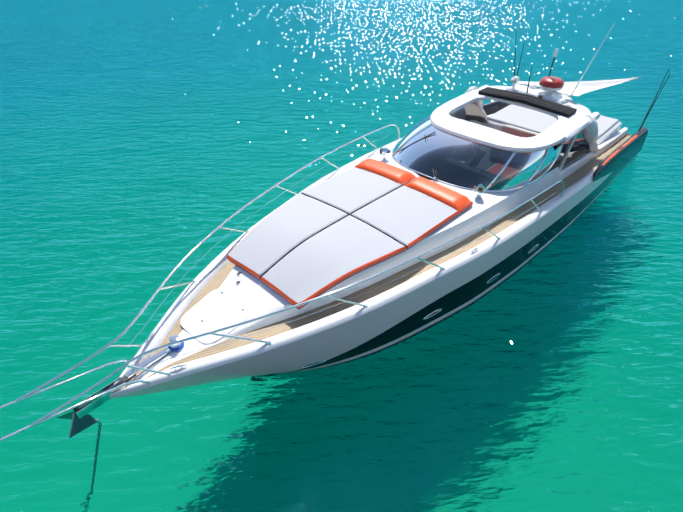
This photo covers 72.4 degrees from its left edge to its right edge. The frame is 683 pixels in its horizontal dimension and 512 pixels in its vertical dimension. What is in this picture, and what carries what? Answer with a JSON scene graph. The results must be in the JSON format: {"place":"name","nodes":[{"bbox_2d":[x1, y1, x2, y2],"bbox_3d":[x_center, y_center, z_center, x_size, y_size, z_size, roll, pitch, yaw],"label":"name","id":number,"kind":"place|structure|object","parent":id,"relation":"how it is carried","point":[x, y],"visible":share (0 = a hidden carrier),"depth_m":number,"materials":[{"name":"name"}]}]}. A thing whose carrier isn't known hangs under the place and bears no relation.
{"place":"outdoors","nodes":[
{"label":"outdoors","id":0,"kind":"place"},
{"bbox_2d":[0,0,682,511],"bbox_3d":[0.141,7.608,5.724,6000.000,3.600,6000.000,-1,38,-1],"label":"water","id":1,"kind":"structure","parent":0,"point":[146,146],"depth_m":12.21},
{"bbox_2d":[0,23,669,484],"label":"yacht","id":2,"kind":"object","parent":1,"relation":"on","point":[452,207],"visible":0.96,"depth_m":9.74,"materials":[{"name":"white plastic"}]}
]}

